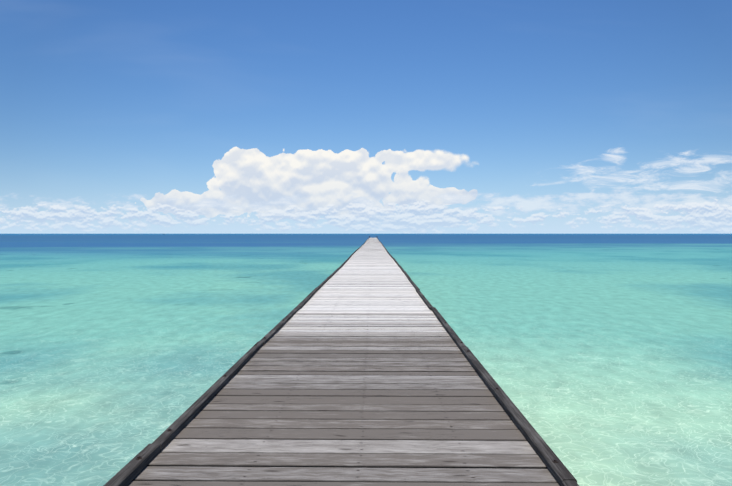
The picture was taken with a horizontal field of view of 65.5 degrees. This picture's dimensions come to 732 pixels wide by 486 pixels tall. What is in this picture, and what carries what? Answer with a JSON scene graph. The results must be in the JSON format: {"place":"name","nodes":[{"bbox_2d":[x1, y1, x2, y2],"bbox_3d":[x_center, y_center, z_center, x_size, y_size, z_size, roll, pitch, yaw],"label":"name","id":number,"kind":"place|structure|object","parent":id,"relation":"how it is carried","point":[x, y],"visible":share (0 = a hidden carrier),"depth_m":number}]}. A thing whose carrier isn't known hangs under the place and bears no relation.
{"place":"outdoors","nodes":[
{"label":"outdoors","id":0,"kind":"place"},
{"bbox_2d":[127,238,559,485],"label":"jetty deck planks","id":1,"kind":"object","parent":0,"point":[235,427],"visible":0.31,"depth_m":5.11},
{"bbox_2d":[243,261,474,477],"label":"nails","id":2,"kind":"object","parent":1,"relation":"in","point":[363,397],"visible":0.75,"depth_m":5.73},
{"bbox_2d":[0,234,731,485],"bbox_3d":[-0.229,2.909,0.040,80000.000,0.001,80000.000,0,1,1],"label":"sea water","id":3,"kind":"structure","parent":0,"point":[605,359],"depth_m":16.91},
{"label":"jetty","id":4,"kind":"object","parent":3,"relation":"on","visible":0},
{"bbox_2d":[103,238,578,485],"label":"pier edge beams","id":5,"kind":"structure","parent":4,"relation":"on","point":[128,472],"depth_m":4.86},
{"bbox_2d":[136,241,558,462],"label":"bolts","id":6,"kind":"object","parent":5,"relation":"in","point":[170,429],"visible":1,"depth_m":4.40},
{"bbox_2d":[0,0,731,233],"label":"sky","id":7,"kind":"structure","parent":0,"point":[117,116]}
]}

